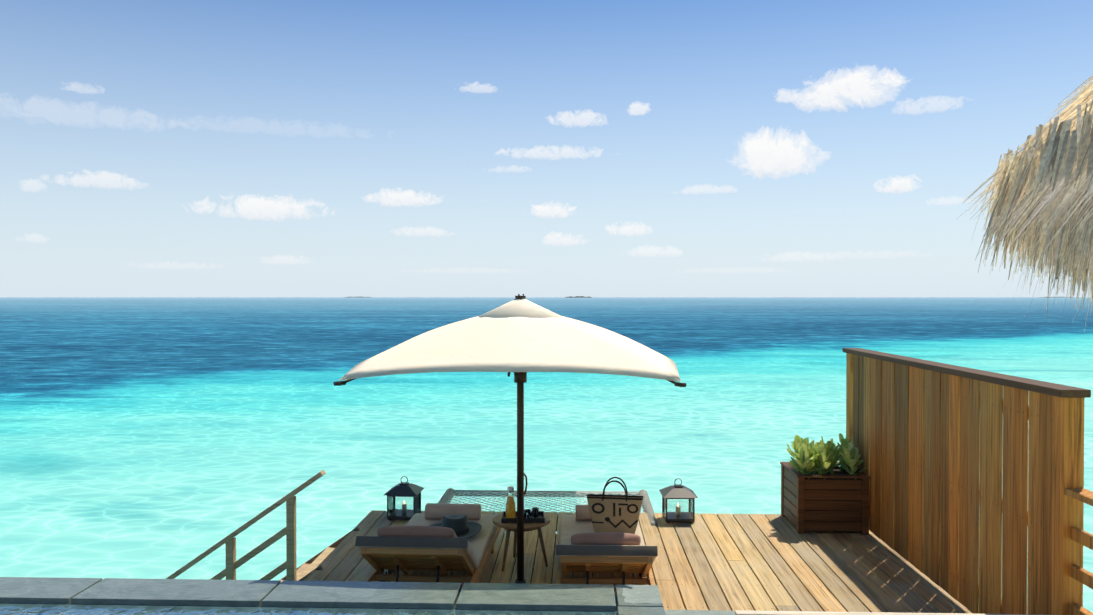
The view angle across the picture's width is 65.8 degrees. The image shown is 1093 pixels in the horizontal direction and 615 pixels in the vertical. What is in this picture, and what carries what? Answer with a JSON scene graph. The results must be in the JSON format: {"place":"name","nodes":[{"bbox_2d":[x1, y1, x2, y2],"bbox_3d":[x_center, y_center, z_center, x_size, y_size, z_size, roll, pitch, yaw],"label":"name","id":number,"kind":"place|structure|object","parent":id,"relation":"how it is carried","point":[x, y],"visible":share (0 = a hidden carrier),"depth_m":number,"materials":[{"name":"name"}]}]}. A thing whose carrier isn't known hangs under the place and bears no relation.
{"place":"outdoors","nodes":[
{"label":"outdoors","id":0,"kind":"place"},
{"bbox_2d":[24,181,42,190],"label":"cloud","id":1,"kind":"structure","parent":0,"point":[33,186],"depth_m":7627.05,"materials":[{"name":"white"}]},
{"bbox_2d":[57,171,135,188],"bbox_3d":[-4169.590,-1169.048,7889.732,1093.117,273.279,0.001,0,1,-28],"label":"cloud","id":2,"kind":"structure","parent":0,"point":[105,179],"depth_m":7900.92,"materials":[{"name":"white"}]},
{"bbox_2d":[193,195,325,220],"bbox_3d":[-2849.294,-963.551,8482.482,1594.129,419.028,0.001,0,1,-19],"label":"cloud","id":3,"kind":"structure","parent":0,"point":[253,208],"depth_m":8484.25,"materials":[{"name":"white"}]},
{"bbox_2d":[272,257,296,263],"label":"cloud","id":4,"kind":"structure","parent":0,"point":[279,260],"depth_m":8580.63,"materials":[{"name":"white"}]},
{"bbox_2d":[366,189,439,206],"bbox_3d":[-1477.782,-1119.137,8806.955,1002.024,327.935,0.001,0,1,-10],"label":"cloud","id":5,"kind":"structure","parent":0,"point":[399,198],"depth_m":8800.07,"materials":[{"name":"white"}]},
{"bbox_2d":[397,228,443,236],"bbox_3d":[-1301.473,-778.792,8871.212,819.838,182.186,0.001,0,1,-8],"label":"cloud","id":6,"kind":"structure","parent":0,"point":[430,231],"depth_m":8872.22,"materials":[{"name":"white"}]},
{"bbox_2d":[464,83,493,92],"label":"cloud","id":7,"kind":"structure","parent":0,"point":[479,88],"depth_m":8687.34,"materials":[{"name":"white"}]},
{"bbox_2d":[0,297,1092,612],"bbox_3d":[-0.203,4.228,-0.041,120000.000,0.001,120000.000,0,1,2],"label":"sea water","id":8,"kind":"structure","parent":0,"point":[152,437],"depth_m":31.77,"materials":[{"name":"teal liquid"}]},
{"bbox_2d":[281,527,359,580],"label":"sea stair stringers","id":9,"kind":"object","parent":8,"relation":"on","point":[334,544],"visible":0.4,"depth_m":9.14,"materials":[{"name":"brown wood"}]},
{"bbox_2d":[166,470,325,580],"bbox_3d":[-3.538,2.978,7.873,2.971,2.938,0.100,0,1,2],"label":"stair railing","id":10,"kind":"object","parent":9,"relation":"attached to","point":[288,565],"visible":0.56,"depth_m":7.80,"materials":[{"name":"brown wood"}]},
{"bbox_2d":[280,546,335,581],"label":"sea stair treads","id":11,"kind":"object","parent":9,"relation":"on","point":[304,569],"visible":0.19,"depth_m":8.78,"materials":[{"name":"brown wood"}]},
{"bbox_2d":[565,296,591,297],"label":"island","id":12,"kind":"structure","parent":8,"relation":"on","point":[578,297],"depth_m":9001.53,"materials":[{"name":"grey"}]},
{"bbox_2d":[451,515,719,607],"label":"deck gaps","id":13,"kind":"object","parent":8,"relation":"in","point":[572,572],"depth_m":8.49,"materials":[{"name":"brown wood"}]},
{"bbox_2d":[438,488,658,531],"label":"net frame beams","id":14,"kind":"structure","parent":13,"relation":"on","point":[646,503],"depth_m":10.97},
{"bbox_2d":[448,492,644,514],"bbox_3d":[-0.024,2.420,10.454,2.425,0.014,1.086,0,1,2],"label":"net","id":15,"kind":"object","parent":14,"relation":"attached to","point":[537,497],"visible":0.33,"depth_m":10.63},
{"bbox_2d":[304,510,972,613],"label":"deck boards","id":16,"kind":"object","parent":13,"relation":"on","point":[874,573],"visible":0.52,"depth_m":7.89,"materials":[{"name":"brown wood"}]},
{"bbox_2d":[384,476,423,519],"bbox_3d":[-1.634,2.173,9.695,0.401,0.472,0.401,0,1,2],"label":"lantern frame","id":17,"kind":"object","parent":16,"relation":"on","point":[405,489],"visible":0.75,"depth_m":9.57,"materials":[{"name":"black metal"}]},
{"bbox_2d":[389,493,419,515],"bbox_3d":[-1.634,2.247,9.696,0.307,0.224,0.307,0,1,2],"label":"lantern glass","id":18,"kind":"object","parent":17,"relation":"in","point":[392,508],"visible":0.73,"depth_m":9.69,"materials":[{"name":"clear glass"}]},
{"bbox_2d":[402,504,406,512],"bbox_3d":[-1.634,2.309,9.696,0.055,0.100,0.056,0,1,2],"label":"candle","id":19,"kind":"object","parent":17,"relation":"attached to","point":[403,508],"depth_m":9.68,"materials":[{"name":"beige wax"}]},
{"bbox_2d":[364,526,500,582],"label":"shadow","id":20,"kind":"object","parent":16,"relation":"on","point":[373,575],"visible":0.06,"depth_m":6.96},
{"bbox_2d":[360,548,473,575],"bbox_3d":[-1.021,2.046,6.782,0.815,0.380,0.609,0,1,2],"label":"sun lounger base","id":21,"kind":"object","parent":20,"relation":"on","point":[379,560],"visible":1,"depth_m":6.70,"materials":[{"name":"brown wood"}]},
{"bbox_2d":[358,541,478,568],"bbox_3d":[-1.020,1.983,6.808,0.885,0.418,0.653,0,1,2],"label":"frame","id":22,"kind":"object","parent":21,"relation":"on","point":[471,556],"visible":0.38,"depth_m":6.54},
{"bbox_2d":[355,536,467,547],"bbox_3d":[-1.039,1.807,6.499,0.872,0.071,0.051,0,1,4],"label":"mattress head band","id":23,"kind":"object","parent":22,"relation":"attached to","point":[425,542],"visible":1,"depth_m":6.49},
{"bbox_2d":[377,526,457,537],"bbox_3d":[-1.023,1.833,6.752,0.619,0.219,0.307,0,1,2],"label":"lounger pillow","id":24,"kind":"object","parent":22,"relation":"on","point":[417,531],"visible":0.42,"depth_m":6.62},
{"bbox_2d":[396,565,439,581],"bbox_3d":[-1.026,2.152,6.713,0.360,0.189,0.070,0,1,4],"label":"lounger stay","id":25,"kind":"object","parent":20,"relation":"on","point":[397,573],"visible":0.35,"depth_m":6.71,"materials":[{"name":"brown metal"}]},
{"bbox_2d":[379,570,474,581],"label":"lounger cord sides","id":26,"kind":"object","parent":20,"relation":"attached to","point":[390,572],"depth_m":7.30,"materials":[{"name":"black fabric"}]},
{"bbox_2d":[405,513,496,566],"bbox_3d":[-0.956,2.139,7.822,0.908,0.085,1.521,0,1,2],"label":"lounger mattress","id":27,"kind":"object","parent":20,"relation":"on","point":[479,542],"visible":0.29,"depth_m":8.06,"materials":[{"name":"beige fabric"}]},
{"bbox_2d":[425,503,480,519],"bbox_3d":[-0.922,2.020,8.345,0.540,0.157,0.162,0,1,4],"label":"towel roll","id":28,"kind":"object","parent":27,"relation":"on","point":[441,510],"visible":0.9,"depth_m":8.28,"materials":[{"name":"fabric"}]},
{"bbox_2d":[429,514,481,537],"bbox_3d":[-0.848,2.007,7.809,0.500,0.165,0.588,0,1,2],"label":"sun hat","id":29,"kind":"object","parent":27,"relation":"on","point":[457,522],"visible":0.67,"depth_m":7.73,"materials":[{"name":"fabric"}]},
{"bbox_2d":[454,528,468,535],"bbox_3d":[-0.848,2.047,7.809,0.270,0.040,0.318,0,1,2],"label":"hat band","id":30,"kind":"object","parent":29,"relation":"attached to","point":[463,532],"visible":0.31,"depth_m":7.68,"materials":[{"name":"black fabric"}]},
{"bbox_2d":[333,294,685,582],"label":"parasol pole ribs","id":31,"kind":"object","parent":16,"relation":"on","point":[520,379],"visible":0.38,"depth_m":7.21,"materials":[{"name":"black metal"}]},
{"bbox_2d":[339,299,680,381],"bbox_3d":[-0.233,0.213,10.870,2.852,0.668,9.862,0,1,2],"label":"umbrella canopy","id":32,"kind":"object","parent":31,"relation":"attached to","point":[519,335],"visible":0.98,"depth_m":6.31,"materials":[{"name":"white fabric"}]},
{"bbox_2d":[524,473,527,494],"bbox_3d":[-0.180,1.509,7.213,0.039,0.187,0.029,0,1,2],"label":"handle","id":33,"kind":"object","parent":31,"relation":"attached to","point":[526,484],"visible":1,"depth_m":7.21,"materials":[{"name":"black metal"}]},
{"bbox_2d":[493,514,549,571],"bbox_3d":[-0.237,2.211,7.962,0.540,0.442,0.540,0,1,2],"label":"side table","id":34,"kind":"object","parent":16,"relation":"on","point":[509,527],"visible":0.65,"depth_m":7.81,"materials":[{"name":"brown wood"}]},
{"bbox_2d":[501,511,544,522],"bbox_3d":[-0.218,1.968,7.928,0.400,0.045,0.260,0,1,-1],"label":"serving tray","id":35,"kind":"object","parent":34,"relation":"on","point":[539,519],"visible":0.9,"depth_m":7.80,"materials":[{"name":"black wood"}]},
{"bbox_2d":[505,493,515,517],"bbox_3d":[-0.338,1.856,7.942,0.098,0.250,0.098,0,1,2],"label":"bottle","id":36,"kind":"object","parent":35,"relation":"on","point":[510,512],"visible":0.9,"depth_m":7.91,"materials":[{"name":"yellow glass"}]},
{"bbox_2d":[507,486,513,492],"bbox_3d":[-0.338,1.710,7.940,0.062,0.052,0.061,0,1,2],"label":"bottle cap","id":37,"kind":"object","parent":36,"relation":"on","point":[510,489],"visible":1,"depth_m":7.92,"materials":[{"name":"silver metal"}]},
{"bbox_2d":[524,509,530,517],"bbox_3d":[-0.179,1.938,7.907,0.068,0.085,0.068,0,1,2],"label":"tumbler","id":38,"kind":"object","parent":35,"relation":"on","point":[527,513],"visible":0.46,"depth_m":7.88,"materials":[{"name":"clear glass"}]},
{"bbox_2d":[532,507,538,517],"bbox_3d":[-0.106,1.938,7.974,0.068,0.085,0.068,0,1,2],"label":"tumbler","id":39,"kind":"object","parent":35,"relation":"on","point":[535,512],"visible":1,"depth_m":7.95,"materials":[{"name":"clear glass"}]},
{"bbox_2d":[555,523,655,592],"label":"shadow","id":40,"kind":"object","parent":16,"relation":"on","point":[638,580],"visible":0.06,"depth_m":6.89},
{"bbox_2d":[559,515,644,545],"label":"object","id":41,"kind":"object","parent":40,"relation":"on","point":[570,526],"visible":0.27,"depth_m":8.00,"materials":[{"name":"beige fabric"}]},
{"bbox_2d":[576,505,590,520],"bbox_3d":[0.526,2.021,8.292,0.480,0.157,0.162,0,1,2],"label":"towel roll","id":42,"kind":"object","parent":41,"relation":"on","point":[582,513],"visible":0.17,"depth_m":8.23,"materials":[{"name":"fabric"}]},
{"bbox_2d":[587,494,642,533],"bbox_3d":[0.638,1.927,7.856,0.528,0.340,0.187,0,1,2],"label":"tote bag","id":43,"kind":"object","parent":41,"relation":"on","point":[615,513],"visible":0.98,"depth_m":7.79,"materials":[{"name":"beige wicker"}]},
{"bbox_2d":[602,477,627,501],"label":"bag handles","id":44,"kind":"object","parent":43,"relation":"attached to","point":[620,483],"visible":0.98,"depth_m":7.80,"materials":[{"name":"black leather"}]},
{"bbox_2d":[586,571,624,584],"bbox_3d":[0.465,2.165,6.654,0.320,0.165,0.061,0,1,2],"label":"lounger stay","id":45,"kind":"object","parent":40,"relation":"on","point":[623,577],"visible":0.4,"depth_m":6.65,"materials":[{"name":"brown metal"}]},
{"bbox_2d":[561,556,652,577],"bbox_3d":[0.468,2.068,6.718,0.700,0.341,0.608,0,1,2],"label":"sun lounger base","id":46,"kind":"object","parent":40,"relation":"on","point":[642,565],"visible":0.96,"depth_m":6.59,"materials":[{"name":"brown wood"}]},
{"bbox_2d":[556,545,655,569],"bbox_3d":[0.469,2.003,6.739,0.770,0.379,0.652,0,1,2],"label":"frame","id":47,"kind":"object","parent":46,"relation":"on","point":[559,561],"visible":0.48,"depth_m":6.45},
{"bbox_2d":[571,532,640,544],"bbox_3d":[0.466,1.857,6.673,0.547,0.205,0.303,0,1,2],"label":"lounger head pillow","id":48,"kind":"object","parent":47,"relation":"on","point":[602,538],"visible":0.6,"depth_m":6.53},
{"bbox_2d":[556,545,657,555],"bbox_3d":[0.457,1.849,6.418,0.772,0.072,0.047,0,1,2],"label":"lounger head band","id":49,"kind":"object","parent":47,"relation":"attached to","point":[593,550],"visible":1,"depth_m":6.41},
{"bbox_2d":[326,511,967,611],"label":"deck screws","id":50,"kind":"object","parent":16,"relation":"on","point":[725,565],"visible":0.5,"depth_m":7.91,"materials":[{"name":"grey metal"}]},
{"bbox_2d":[659,478,697,522],"bbox_3d":[1.494,2.174,9.579,0.398,0.472,0.398,0,1,2],"label":"lantern frame","id":51,"kind":"object","parent":16,"relation":"on","point":[677,491],"visible":0.92,"depth_m":9.45,"materials":[{"name":"grey metal"}]},
{"bbox_2d":[663,498,692,518],"bbox_3d":[1.494,2.249,9.580,0.307,0.224,0.307,0,1,2],"label":"lantern glass","id":52,"kind":"object","parent":51,"relation":"in","point":[685,501],"visible":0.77,"depth_m":9.57,"materials":[{"name":"clear glass"}]},
{"bbox_2d":[676,506,680,515],"bbox_3d":[1.494,2.311,9.581,0.055,0.100,0.056,0,1,2],"label":"candle","id":53,"kind":"object","parent":51,"relation":"attached to","point":[678,508],"depth_m":9.56,"materials":[{"name":"beige wax"}]},
{"bbox_2d":[665,610,734,614],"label":"pool ledge","id":54,"kind":"object","parent":16,"relation":"on","point":[694,612],"visible":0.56,"depth_m":5.43,"materials":[{"name":"stone"}]},
{"bbox_2d":[780,462,870,534],"bbox_3d":[3.072,2.101,9.370,0.770,0.625,0.780,0,1,2],"label":"planter box","id":55,"kind":"object","parent":16,"relation":"on","point":[800,504],"visible":0.96,"depth_m":9.00,"materials":[{"name":"brown wood"}]},
{"bbox_2d":[799,468,861,531],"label":"planter soil","id":56,"kind":"structure","parent":55,"relation":"in","point":[836,471],"depth_m":9.16,"materials":[{"name":"brown soil"}]},
{"bbox_2d":[787,433,865,479],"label":"planter succulents","id":57,"kind":"object","parent":56,"relation":"on","point":[821,456],"visible":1,"depth_m":9.14,"materials":[{"name":"green plant"}]},
{"bbox_2d":[846,353,1083,614],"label":"fence posts","id":58,"kind":"object","parent":16,"relation":"on","point":[1068,456],"visible":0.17,"depth_m":5.40,"materials":[{"name":"brown wood"}]},
{"bbox_2d":[852,354,1052,614],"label":"privacy fence boards","id":59,"kind":"object","parent":58,"relation":"attached to","point":[922,511],"visible":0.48,"depth_m":6.85,"materials":[{"name":"brown wood"}]},
{"bbox_2d":[854,369,1051,612],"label":"privacy fence screws","id":60,"kind":"object","parent":59,"relation":"in","point":[951,482],"visible":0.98,"depth_m":6.92,"materials":[{"name":"grey metal"}]},
{"bbox_2d":[843,348,1090,397],"bbox_3d":[3.442,0.520,7.565,0.190,0.050,4.420,0,1,2],"label":"fence cap rail","id":61,"kind":"object","parent":58,"relation":"on","point":[1048,388],"visible":1,"depth_m":6.46,"materials":[{"name":"wood"}]},
{"bbox_2d":[0,0,1092,296],"label":"sky","id":62,"kind":"structure","parent":0,"point":[336,104],"materials":[{"name":"blue"}]},
{"bbox_2d":[497,146,601,159],"bbox_3d":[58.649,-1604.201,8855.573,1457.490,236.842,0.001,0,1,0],"label":"cloud","id":63,"kind":"structure","parent":0,"point":[568,152],"depth_m":8855.51,"materials":[{"name":"white"}]},
{"bbox_2d":[532,203,575,218],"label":"cloud","id":64,"kind":"structure","parent":0,"point":[548,211],"depth_m":8943.31,"materials":[{"name":"white"}]},
{"bbox_2d":[545,233,583,246],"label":"cloud","id":65,"kind":"structure","parent":0,"point":[552,239],"depth_m":8971.40,"materials":[{"name":"white"}]},
{"bbox_2d":[550,111,604,125],"bbox_3d":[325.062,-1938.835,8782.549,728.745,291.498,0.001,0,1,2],"label":"cloud","id":66,"kind":"structure","parent":0,"point":[583,119],"depth_m":8782.18,"materials":[{"name":"white"}]},
{"bbox_2d":[607,223,650,236],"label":"cloud","id":67,"kind":"structure","parent":0,"point":[630,231],"depth_m":8920.36,"materials":[{"name":"white"}]},
{"bbox_2d":[630,102,648,114],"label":"cloud","id":68,"kind":"structure","parent":0,"point":[638,108],"depth_m":8715.80,"materials":[{"name":"white"}]},
{"bbox_2d":[632,247,680,256],"bbox_3d":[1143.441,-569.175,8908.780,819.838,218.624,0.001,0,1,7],"label":"cloud","id":69,"kind":"structure","parent":0,"point":[651,252],"depth_m":8908.30,"materials":[{"name":"white"}]},
{"bbox_2d":[683,185,734,193],"bbox_3d":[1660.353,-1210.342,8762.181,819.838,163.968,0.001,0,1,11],"label":"cloud","id":70,"kind":"structure","parent":0,"point":[695,190],"depth_m":8763.42,"materials":[{"name":"white"}]},
{"bbox_2d":[732,127,828,178],"bbox_3d":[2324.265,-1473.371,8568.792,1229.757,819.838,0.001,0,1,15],"label":"cloud","id":71,"kind":"structure","parent":0,"point":[766,152],"depth_m":8564.37,"materials":[{"name":"white"}]},
{"bbox_2d":[776,90,800,102],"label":"cloud","id":72,"kind":"structure","parent":0,"point":[787,96],"depth_m":8419.41,"materials":[{"name":"white"}]},
{"bbox_2d":[791,67,905,110],"bbox_3d":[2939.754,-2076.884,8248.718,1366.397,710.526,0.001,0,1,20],"label":"cloud","id":73,"kind":"structure","parent":0,"point":[861,87],"depth_m":8235.58,"materials":[{"name":"white"}]},
{"bbox_2d":[874,176,918,193],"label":"cloud","id":74,"kind":"structure","parent":0,"point":[901,185],"depth_m":8234.51,"materials":[{"name":"white"}]},
{"bbox_2d":[900,97,957,113],"bbox_3d":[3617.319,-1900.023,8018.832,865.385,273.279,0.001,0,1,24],"label":"cloud","id":75,"kind":"structure","parent":0,"point":[941,104],"depth_m":8001.83,"materials":[{"name":"white"}]},
{"bbox_2d":[937,198,965,204],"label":"cloud","id":76,"kind":"structure","parent":0,"point":[947,202],"depth_m":8078.02,"materials":[{"name":"white"}]},
{"bbox_3d":[1.971,2.286,1.917,2.760,0.497,8.120,0,1,2],"label":"upper deck frame","id":77,"kind":"object","parent":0,"visible":0},
{"bbox_2d":[735,610,1042,614],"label":"deck nosing","id":78,"kind":"object","parent":77,"relation":"on","point":[742,612],"visible":0.87,"depth_m":5.40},
{"bbox_2d":[1064,488,1092,614],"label":"deck balustrade","id":79,"kind":"object","parent":77,"relation":"on","point":[1077,572],"visible":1,"depth_m":5.28,"materials":[{"name":"brown wood"}]},
{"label":"pool basin","id":80,"kind":"structure","parent":0,"visible":0},
{"bbox_2d":[0,603,617,614],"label":"pool water","id":81,"kind":"structure","parent":80,"relation":"in","point":[50,609],"depth_m":5.11,"materials":[{"name":"teal liquid"}]},
{"bbox_2d":[0,577,665,614],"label":"pool coping","id":82,"kind":"object","parent":80,"relation":"on","point":[639,599],"visible":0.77,"depth_m":5.30,"materials":[{"name":"stone"}]},
{"bbox_3d":[4.907,-2.442,0.173,5.868,3.644,5.868,0,1,2],"label":"thatch roof underlay","id":83,"kind":"object","parent":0,"visible":0},
{"bbox_2d":[961,75,1092,330],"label":"thatched roof","id":84,"kind":"structure","parent":83,"relation":"on","point":[1041,204],"depth_m":3.13,"materials":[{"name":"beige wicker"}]}
]}

